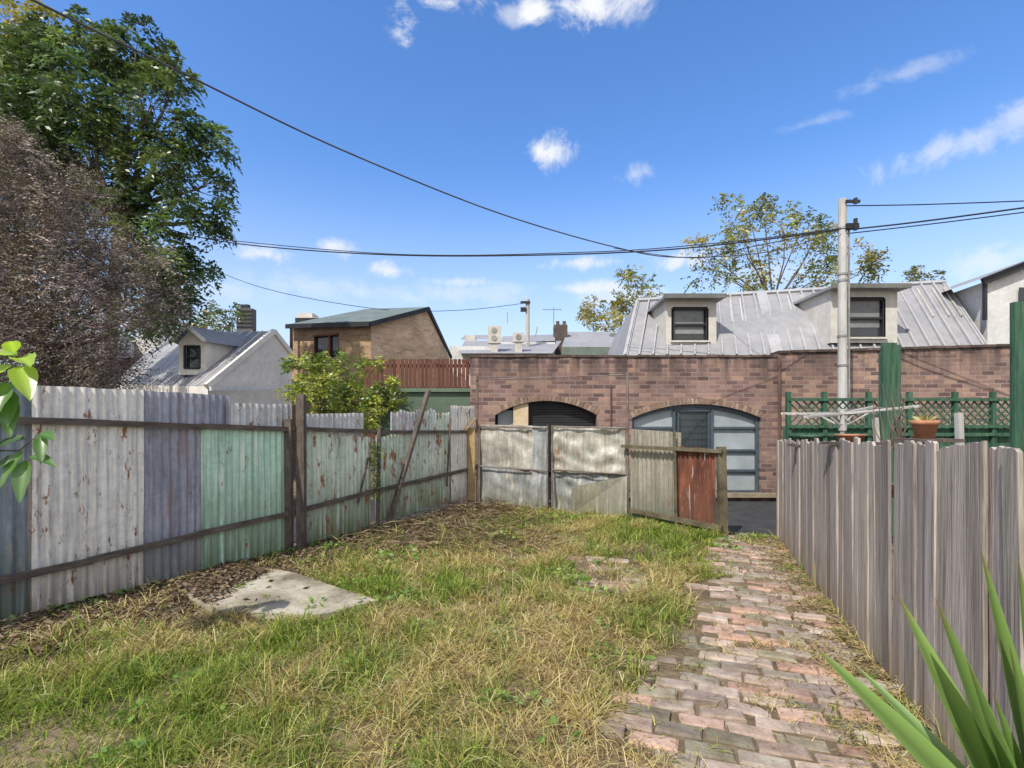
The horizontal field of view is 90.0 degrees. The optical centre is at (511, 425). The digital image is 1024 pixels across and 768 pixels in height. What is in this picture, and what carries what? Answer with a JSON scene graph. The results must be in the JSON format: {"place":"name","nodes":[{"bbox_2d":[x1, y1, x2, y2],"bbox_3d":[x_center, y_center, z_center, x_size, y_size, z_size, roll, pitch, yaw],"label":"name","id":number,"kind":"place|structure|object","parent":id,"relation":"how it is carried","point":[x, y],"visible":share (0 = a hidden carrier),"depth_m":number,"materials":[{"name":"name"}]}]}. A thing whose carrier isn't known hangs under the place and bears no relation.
{"place":"outdoors","nodes":[
{"label":"outdoors","id":0,"kind":"place"},
{"bbox_2d":[236,304,255,331],"bbox_3d":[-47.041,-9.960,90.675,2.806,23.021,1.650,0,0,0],"label":"apartment tower","id":1,"kind":"structure","parent":0,"point":[249,324],"depth_m":90.00,"materials":[{"name":"grey concrete"}]},
{"bbox_2d":[295,313,318,322],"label":"distant apartment block","id":2,"kind":"structure","parent":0,"point":[301,317],"depth_m":60.00,"materials":[{"name":"white concrete"}]},
{"bbox_2d":[0,467,892,620],"bbox_3d":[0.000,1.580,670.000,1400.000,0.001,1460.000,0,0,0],"label":"ground","id":3,"kind":"structure","parent":0,"point":[294,482],"depth_m":11.61,"materials":[{"name":"soil"}]},
{"bbox_2d":[0,0,63,117],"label":"yellowing tree","id":4,"kind":"object","parent":3,"relation":"on","point":[33,7],"visible":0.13,"depth_m":16.79,"materials":[{"name":"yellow plant"}]},
{"bbox_2d":[1,353,127,388],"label":"street tree","id":5,"kind":"object","parent":3,"relation":"on","point":[82,379],"visible":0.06,"depth_m":10.85,"materials":[{"name":"green plant"}]},
{"bbox_2d":[27,332,133,382],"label":"red brick terrace","id":6,"kind":"structure","parent":3,"relation":"on","point":[131,347],"depth_m":22.36,"materials":[{"name":"brick"}]},
{"bbox_2d":[0,109,203,391],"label":"dry brown tree","id":7,"kind":"object","parent":3,"relation":"on","point":[42,321],"visible":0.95,"depth_m":7.01,"materials":[{"name":"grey plant"}]},
{"bbox_2d":[0,3,242,388],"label":"street tree","id":8,"kind":"object","parent":3,"relation":"on","point":[35,90],"visible":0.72,"depth_m":13.05,"materials":[{"name":"green plant"}]},
{"bbox_2d":[131,330,163,361],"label":"weatherboard cottage","id":9,"kind":"structure","parent":3,"relation":"on","point":[142,347],"depth_m":24.00,"materials":[{"name":"white paint"}]},
{"bbox_2d":[174,310,219,329],"bbox_3d":[-22.851,-3.373,36.060,4.714,9.850,2.825,0,0,0],"label":"street tree","id":10,"kind":"object","parent":3,"relation":"on","point":[205,327],"visible":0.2,"depth_m":36.00,"materials":[{"name":"green plant"}]},
{"bbox_2d":[116,324,292,418],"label":"cream cottage","id":11,"kind":"structure","parent":3,"relation":"on","point":[237,367],"depth_m":14.53,"materials":[{"name":"paint"}]},
{"bbox_2d":[194,300,247,331],"bbox_3d":[-19.055,-3.396,33.923,3.534,9.897,2.021,0,0,7],"label":"street tree","id":12,"kind":"object","parent":3,"relation":"on","point":[219,312],"visible":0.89,"depth_m":33.75,"materials":[{"name":"green plant"}]},
{"bbox_2d":[174,567,376,619],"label":"concrete slab","id":13,"kind":"structure","parent":3,"relation":"on","point":[286,580],"depth_m":4.40,"materials":[{"name":"grey concrete"}]},
{"bbox_2d":[292,326,370,466],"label":"front wall","id":14,"kind":"structure","parent":3,"relation":"on","point":[354,341],"depth_m":18.60,"materials":[{"name":"beige brick"}]},
{"bbox_2d":[313,333,338,356],"bbox_3d":[-6.830,-2.931,18.850,1.295,0.874,0.136,0,0,24],"label":"window frame","id":15,"kind":"object","parent":14,"relation":"attached to","point":[329,340],"visible":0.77,"depth_m":18.80,"materials":[{"name":"brown wood"}]},
{"bbox_2d":[316,335,337,357],"bbox_3d":[-6.821,-2.914,18.930,1.103,0.839,0.480,0,0,0],"label":"window glass","id":16,"kind":"object","parent":15,"relation":"in","point":[321,343],"visible":0.6,"depth_m":18.95,"materials":[{"name":"black glass"}]},
{"bbox_2d":[274,348,410,436],"bbox_3d":[-3.606,-0.064,10.865,2.773,3.235,2.236,0,0,0],"label":"lemon shrub","id":17,"kind":"object","parent":3,"relation":"on","point":[319,387],"visible":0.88,"depth_m":10.83,"materials":[{"name":"green plant"}]},
{"bbox_2d":[371,311,448,469],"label":"gable wall","id":18,"kind":"structure","parent":3,"relation":"on","point":[416,336],"depth_m":19.36,"materials":[{"name":"beige brick"}]},
{"bbox_2d":[285,307,451,363],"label":"fascia","id":19,"kind":"structure","parent":18,"relation":"attached to","point":[358,324],"depth_m":18.72,"materials":[{"name":"black metal"}]},
{"bbox_2d":[291,307,424,323],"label":"roof","id":20,"kind":"structure","parent":19,"relation":"on","point":[364,315],"depth_m":19.47,"materials":[{"name":"grey metal"}]},
{"bbox_2d":[364,359,469,438],"bbox_3d":[-2.427,-0.684,13.238,2.774,2.067,0.095,0,0,0],"label":"brown slat fence","id":21,"kind":"object","parent":3,"relation":"on","point":[436,373],"visible":0.36,"depth_m":13.19,"materials":[{"name":"brown wood"}]},
{"bbox_2d":[372,388,469,436],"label":"green weatherboard shed","id":22,"kind":"structure","parent":3,"relation":"on","point":[441,400],"depth_m":11.88,"materials":[{"name":"green painted weatherboard timber"}]},
{"bbox_2d":[449,342,554,386],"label":"walls","id":23,"kind":"structure","parent":3,"relation":"on","point":[454,350],"depth_m":22.00,"materials":[{"name":"white paint"}]},
{"bbox_2d":[465,335,475,340],"bbox_3d":[-2.041,-1.441,25.300,0.510,5.982,0.600,0,0,0],"label":"chimney","id":24,"kind":"object","parent":23,"relation":"on","point":[470,337],"visible":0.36,"depth_m":25.00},
{"bbox_2d":[458,332,616,352],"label":"roofs","id":25,"kind":"structure","parent":23,"relation":"on","point":[588,339],"depth_m":24.23,"materials":[{"name":"metal"}]},
{"bbox_2d":[488,326,500,354],"bbox_3d":[-0.740,-3.562,21.490,0.548,1.213,0.320,0,0,0],"label":"air conditioner","id":26,"kind":"object","parent":25,"relation":"on","point":[494,336],"visible":0.96,"depth_m":21.35,"materials":[{"name":"white metal"}]},
{"bbox_2d":[513,332,523,353],"bbox_3d":[0.274,-3.452,21.490,0.494,0.884,0.320,0,0,0],"label":"air conditioner","id":27,"kind":"object","parent":25,"relation":"on","point":[518,339],"visible":1,"depth_m":21.35,"materials":[{"name":"white metal"}]},
{"bbox_2d":[507,307,561,335],"bbox_3d":[1.051,-4.881,24.002,2.560,1.381,0.036,0,0,0],"label":"tv antenna","id":28,"kind":"object","parent":25,"relation":"on","point":[553,309],"visible":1,"depth_m":23.99,"materials":[{"name":"grey metal"}]},
{"bbox_2d":[520,299,529,354],"bbox_3d":[0.599,-2.071,22.975,0.438,7.241,0.230,0,0,0],"label":"timber power pole","id":29,"kind":"object","parent":3,"relation":"on","point":[526,309],"visible":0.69,"depth_m":22.92,"materials":[{"name":"paint"}]},
{"bbox_2d":[205,266,520,310],"bbox_3d":[-7.668,-6.271,21.197,16.763,3.193,2.633,0,0,-3],"label":"overhead cable","id":30,"kind":"object","parent":29,"relation":"attached to","point":[352,305],"visible":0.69,"depth_m":20.26,"materials":[{"name":"black rubber"}]},
{"bbox_2d":[553,321,567,354],"bbox_3d":[2.478,-1.898,26.300,0.661,6.897,0.800,0,0,0],"label":"chimney","id":31,"kind":"object","parent":3,"relation":"on","point":[560,332],"visible":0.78,"depth_m":25.90,"materials":[{"name":"brick"}]},
{"bbox_2d":[561,333,615,354],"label":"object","id":32,"kind":"structure","parent":3,"relation":"on","point":[584,350],"depth_m":22.50,"materials":[{"name":"metal"}]},
{"bbox_2d":[475,372,727,536],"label":"sheet metal gate","id":33,"kind":"structure","parent":3,"relation":"on","point":[672,479],"depth_m":8.50,"materials":[{"name":"metal"}]},
{"bbox_2d":[575,265,664,331],"bbox_3d":[6.874,-4.270,32.025,6.155,11.644,3.883,0,0,-13],"label":"sparse street tree","id":34,"kind":"object","parent":3,"relation":"on","point":[587,311],"visible":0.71,"depth_m":31.82,"materials":[{"name":"green plant"}]},
{"bbox_2d":[470,357,776,500],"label":"wall","id":35,"kind":"structure","parent":3,"relation":"on","point":[751,382],"depth_m":10.60,"materials":[{"name":"brick"}]},
{"bbox_2d":[498,410,512,424],"bbox_3d":[-0.135,0.250,10.800,0.324,1.150,0.020,0,0,0],"label":"side pane","id":36,"kind":"object","parent":35,"relation":"attached to","point":[505,417],"visible":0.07,"depth_m":10.79,"materials":[{"name":"grey glass"}]},
{"bbox_2d":[513,403,527,425],"bbox_3d":[0.182,0.300,10.660,0.311,1.540,0.030,0,0,0],"label":"plywood board","id":37,"kind":"object","parent":35,"relation":"attached to","point":[520,414],"visible":0.36,"depth_m":10.64,"materials":[{"name":"beige wood"}]},
{"bbox_2d":[495,402,594,498],"bbox_3d":[0.703,0.500,10.822,2.109,2.100,0.075,0,0,0],"label":"roller shutter","id":38,"kind":"object","parent":35,"relation":"attached to","point":[549,414],"visible":0.13,"depth_m":10.79,"materials":[{"name":"black metal"}]},
{"bbox_2d":[493,395,762,417],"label":"arch voussoirs","id":39,"kind":"object","parent":35,"relation":"attached to","point":[668,403],"visible":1,"depth_m":10.59,"materials":[{"name":"brick"}]},
{"bbox_2d":[634,408,754,489],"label":"frosted panes","id":40,"kind":"object","parent":35,"relation":"attached to","point":[736,438],"visible":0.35,"depth_m":10.74,"materials":[{"name":"grey glass"}]},
{"bbox_2d":[610,357,780,439],"bbox_3d":[3.775,0.075,10.549,3.490,2.950,0.060,0,0,1],"label":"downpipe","id":41,"kind":"object","parent":35,"relation":"attached to","point":[779,398],"visible":0.5,"depth_m":10.48,"materials":[{"name":"metal"}]},
{"bbox_2d":[629,492,775,497],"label":"stone sill","id":42,"kind":"structure","parent":35,"relation":"attached to","point":[748,495],"depth_m":10.52,"materials":[{"name":"stone"}]},
{"bbox_2d":[632,404,758,492],"bbox_3d":[3.820,0.471,10.700,2.691,1.844,0.070,0,0,0],"label":"window","id":43,"kind":"structure","parent":42,"relation":"on","point":[755,418],"depth_m":10.67,"materials":[{"name":"grey glass"}]},
{"bbox_2d":[675,412,709,448],"bbox_3d":[3.779,0.561,10.720,0.716,1.717,0.001,0,0,0],"label":"door leaf","id":44,"kind":"object","parent":43,"relation":"attached to","point":[694,418],"visible":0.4,"depth_m":10.72,"materials":[{"name":"grey wood"}]},
{"bbox_2d":[676,413,709,448],"bbox_3d":[3.779,0.568,10.675,0.716,1.676,0.060,0,0,0],"label":"security mesh","id":45,"kind":"object","parent":43,"relation":"attached to","point":[708,430],"visible":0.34,"depth_m":10.68,"materials":[{"name":"grey metal"}]},
{"bbox_2d":[632,404,758,492],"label":"window frames","id":46,"kind":"structure","parent":43,"relation":"in","point":[675,408],"depth_m":10.67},
{"bbox_2d":[680,192,894,292],"bbox_3d":[12.811,-4.763,24.194,9.946,12.628,4.086,0,0,0],"label":"sparse street tree","id":47,"kind":"object","parent":3,"relation":"on","point":[870,258],"visible":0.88,"depth_m":23.79,"materials":[{"name":"green plant"}]},
{"bbox_2d":[837,197,860,423],"bbox_3d":[6.135,-1.205,9.335,0.358,5.910,0.193,0,0,37],"label":"utility pole","id":48,"kind":"object","parent":3,"relation":"on","point":[843,371],"visible":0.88,"depth_m":9.34,"materials":[{"name":"paint"}]},
{"bbox_2d":[31,0,838,257],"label":"overhead cable","id":49,"kind":"object","parent":48,"relation":"attached to","point":[105,35],"visible":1,"depth_m":5.63,"materials":[{"name":"black rubber"}]},
{"bbox_2d":[132,217,837,256],"bbox_3d":[-2.034,-4.541,11.521,16.701,2.029,0.173,0,0,14],"label":"overhead cable","id":50,"kind":"object","parent":48,"relation":"attached to","point":[518,255],"visible":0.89,"depth_m":10.89,"materials":[{"name":"black rubber"}]},
{"bbox_2d":[197,228,840,255],"bbox_3d":[-1.032,-4.146,11.120,14.486,1.308,0.124,0,0,15],"label":"overhead cable","id":51,"kind":"object","parent":48,"relation":"attached to","point":[535,253],"visible":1,"depth_m":10.70,"materials":[{"name":"black rubber"}]},
{"bbox_2d":[614,230,830,256],"bbox_3d":[4.128,-4.171,11.504,0.815,1.387,5.644,0,0,-34],"label":"overhead cable","id":52,"kind":"object","parent":48,"relation":"attached to","point":[746,247],"visible":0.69,"depth_m":9.89,"materials":[{"name":"black rubber"}]},
{"bbox_2d":[847,200,1023,205],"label":"overhead cable","id":53,"kind":"object","parent":48,"relation":"attached to","point":[938,203],"visible":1,"depth_m":9.16,"materials":[{"name":"black rubber"}]},
{"bbox_2d":[847,212,1023,233],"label":"overhead cable","id":54,"kind":"object","parent":48,"relation":"attached to","point":[937,223],"visible":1,"depth_m":8.84,"materials":[{"name":"black rubber"}]},
{"bbox_2d":[859,207,1023,228],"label":"overhead cable","id":55,"kind":"object","parent":48,"relation":"attached to","point":[943,218],"visible":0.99,"depth_m":8.71,"materials":[{"name":"black rubber"}]},
{"bbox_2d":[781,405,964,444],"bbox_3d":[3.993,0.646,5.860,1.214,1.807,1.613,0,0,11],"label":"rotary clothes line","id":56,"kind":"object","parent":3,"relation":"on","point":[958,424],"visible":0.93,"depth_m":6.14,"materials":[{"name":"paint"}]},
{"bbox_2d":[787,438,964,452],"bbox_3d":[2.964,0.820,4.620,0.608,1.461,2.344,0,0,10],"label":"plant shelf","id":57,"kind":"object","parent":3,"relation":"on","point":[938,440],"visible":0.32,"depth_m":3.60,"materials":[{"name":"wood"}]},
{"bbox_2d":[796,435,822,441],"bbox_3d":[3.250,0.150,5.600,0.259,0.100,0.259,0,0,0],"label":"plastic pot","id":58,"kind":"object","parent":57,"relation":"on","point":[808,437],"visible":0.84,"depth_m":5.51,"materials":[{"name":"green paint"}]},
{"bbox_2d":[834,434,866,441],"bbox_3d":[2.775,0.099,4.200,0.227,0.060,0.227,0,0,0],"label":"terracotta pot","id":59,"kind":"object","parent":57,"relation":"on","point":[849,437],"visible":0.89,"depth_m":4.13,"materials":[{"name":"orange ceramic"}]},
{"bbox_2d":[905,413,940,437],"bbox_3d":[2.902,-0.004,3.595,0.190,0.183,0.188,0,0,-30],"label":"terracotta pot","id":60,"kind":"object","parent":57,"relation":"on","point":[926,427],"visible":0.98,"depth_m":3.55,"materials":[{"name":"orange ceramic"}]},
{"bbox_2d":[879,343,900,535],"bbox_3d":[5.351,0.197,7.263,0.301,2.726,0.175,0,0,0],"label":"green timber post","id":61,"kind":"object","parent":3,"relation":"on","point":[890,363],"visible":0.43,"depth_m":7.17,"materials":[{"name":"paint"}]},
{"bbox_2d":[774,347,1009,440],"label":"wall","id":62,"kind":"structure","parent":3,"relation":"on","point":[982,372],"depth_m":10.40,"materials":[{"name":"brick"}]},
{"bbox_2d":[469,344,1009,357],"bbox_3d":[6.310,-1.565,10.611,14.393,0.306,0.579,0,0,2],"label":"coping","id":63,"kind":"object","parent":62,"relation":"on","point":[874,349],"visible":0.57,"depth_m":10.57,"materials":[{"name":"brick"}]},
{"bbox_2d":[783,392,1009,517],"bbox_3d":[7.031,0.490,8.589,4.930,2.120,0.098,0,0,0],"label":"green trellis fence","id":64,"kind":"object","parent":3,"relation":"on","point":[993,433],"visible":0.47,"depth_m":8.58,"materials":[{"name":"paint"}]},
{"bbox_2d":[872,382,930,450],"bbox_3d":[4.093,-0.098,5.406,0.543,0.728,0.191,0,0,0],"label":"bare shrub","id":65,"kind":"object","parent":3,"relation":"on","point":[891,432],"visible":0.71,"depth_m":5.39,"materials":[{"name":"brown plant"}]},
{"bbox_2d":[902,265,946,281],"bbox_3d":[23.815,-4.002,29.861,3.002,11.108,1.916,0,0,0],"label":"sparse street tree","id":66,"kind":"object","parent":3,"relation":"on","point":[913,271],"visible":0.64,"depth_m":29.75,"materials":[{"name":"green plant"}]},
{"bbox_2d":[954,269,1023,343],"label":"walls","id":67,"kind":"structure","parent":3,"relation":"on","point":[1003,294],"depth_m":11.80,"materials":[{"name":"white paint"}]},
{"bbox_2d":[944,261,1023,291],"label":"roof","id":68,"kind":"structure","parent":67,"relation":"on","point":[968,281],"depth_m":12.99,"materials":[{"name":"metal"}]},
{"bbox_2d":[980,262,1023,319],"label":"barge and pipe","id":69,"kind":"object","parent":68,"relation":"attached to","point":[986,280],"visible":1,"depth_m":11.66,"materials":[{"name":"grey metal"}]},
{"bbox_2d":[1019,287,1023,301],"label":"window","id":70,"kind":"structure","parent":67,"relation":"attached to","point":[1021,294],"depth_m":11.75,"materials":[{"name":"grey glass"}]},
{"bbox_2d":[1010,302,1023,467],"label":"green timber post","id":71,"kind":"object","parent":3,"relation":"on","point":[1016,374],"visible":0.44,"depth_m":4.58,"materials":[{"name":"paint"}]},
{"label":"walls","id":72,"kind":"object","parent":3,"relation":"on","visible":0},
{"bbox_2d":[608,284,980,354],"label":"roof","id":73,"kind":"structure","parent":72,"relation":"on","point":[779,321],"depth_m":12.12,"materials":[{"name":"metal"}]},
{"bbox_2d":[647,293,726,344],"bbox_3d":[4.114,-2.416,12.755,1.404,1.114,2.530,0,0,0],"label":"dormer","id":74,"kind":"object","parent":73,"relation":"attached to","point":[685,318],"visible":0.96,"depth_m":11.75,"materials":[{"name":"white paint"}]},
{"bbox_2d":[623,280,987,354],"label":"standing seams","id":75,"kind":"object","parent":73,"relation":"attached to","point":[774,343],"visible":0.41,"depth_m":12.24,"materials":[{"name":"grey metal"}]},
{"bbox_2d":[729,287,962,320],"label":"roof battens","id":76,"kind":"object","parent":73,"relation":"attached to","point":[941,303],"visible":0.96,"depth_m":12.64,"materials":[{"name":"grey metal"}]},
{"bbox_2d":[793,283,911,343],"bbox_3d":[7.906,-2.497,12.505,1.746,1.268,2.530,0,0,0],"label":"dormer","id":77,"kind":"object","parent":73,"relation":"attached to","point":[873,312],"visible":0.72,"depth_m":11.51,"materials":[{"name":"white paint"}]},
{"bbox_2d":[0,500,969,767],"bbox_3d":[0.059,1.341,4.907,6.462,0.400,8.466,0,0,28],"label":"lawn grass","id":78,"kind":"structure","parent":0,"point":[228,676],"depth_m":3.12,"materials":[{"name":"green plant"}]},
{"bbox_2d":[0,341,55,503],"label":"broadleaf sapling","id":79,"kind":"object","parent":78,"relation":"on","point":[23,379],"visible":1,"depth_m":2.96,"materials":[{"name":"green plant"}]},
{"bbox_2d":[0,386,475,619],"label":"corrugated iron fence","id":80,"kind":"object","parent":78,"relation":"on","point":[135,487],"visible":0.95,"depth_m":5.18,"materials":[{"name":"white metal"}]},
{"bbox_2d":[368,441,384,499],"bbox_3d":[-2.004,0.656,7.499,0.301,0.873,0.210,0,0,0],"label":"fence vine","id":81,"kind":"object","parent":80,"relation":"attached to","point":[374,464],"visible":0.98,"depth_m":7.47,"materials":[{"name":"green plant"}]},
{"bbox_2d":[0,505,549,727],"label":"leaf litter","id":82,"kind":"object","parent":78,"relation":"on","point":[222,572],"visible":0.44,"depth_m":4.44,"materials":[{"name":"brown plant"}]},
{"bbox_2d":[17,516,741,767],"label":"weed plants","id":83,"kind":"object","parent":78,"relation":"on","point":[499,692],"visible":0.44,"depth_m":3.47,"materials":[{"name":"green plant"}]},
{"bbox_2d":[331,493,580,558],"bbox_3d":[-0.642,1.487,7.787,3.362,0.589,4.234,0,0,0],"label":"dry brush pile","id":84,"kind":"object","parent":78,"relation":"on","point":[480,509],"visible":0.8,"depth_m":7.09,"materials":[{"name":"brown plant"}]},
{"bbox_2d":[3,505,925,767],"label":"fence base weeds","id":85,"kind":"object","parent":78,"relation":"on","point":[273,553],"visible":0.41,"depth_m":5.28,"materials":[{"name":"green plant"}]},
{"bbox_2d":[776,437,1023,767],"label":"timber paling fence","id":86,"kind":"object","parent":78,"relation":"on","point":[957,507],"visible":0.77,"depth_m":2.71,"materials":[{"name":"grey wood"}]},
{"bbox_2d":[811,547,1023,767],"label":"yucca plant","id":87,"kind":"object","parent":78,"relation":"on","point":[984,742],"visible":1,"depth_m":1.33,"materials":[{"name":"green plant"}]},
{"bbox_2d":[0,0,1023,394],"label":"sky","id":88,"kind":"structure","parent":0,"point":[617,123],"materials":[{"name":"blue"}]},
{"bbox_2d":[294,499,892,541],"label":"asphalt lane road","id":89,"kind":"structure","parent":0,"point":[750,516],"depth_m":8.91,"materials":[{"name":"black asphalt"}]},
{"bbox_2d":[535,533,921,767],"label":"brick path","id":90,"kind":"structure","parent":0,"point":[741,734],"depth_m":2.90,"materials":[{"name":"brick"}]},
{"bbox_2d":[729,534,929,767],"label":"path litter","id":91,"kind":"object","parent":90,"relation":"on","point":[806,582],"visible":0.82,"depth_m":3.65,"materials":[{"name":"brown plant"}]}
]}

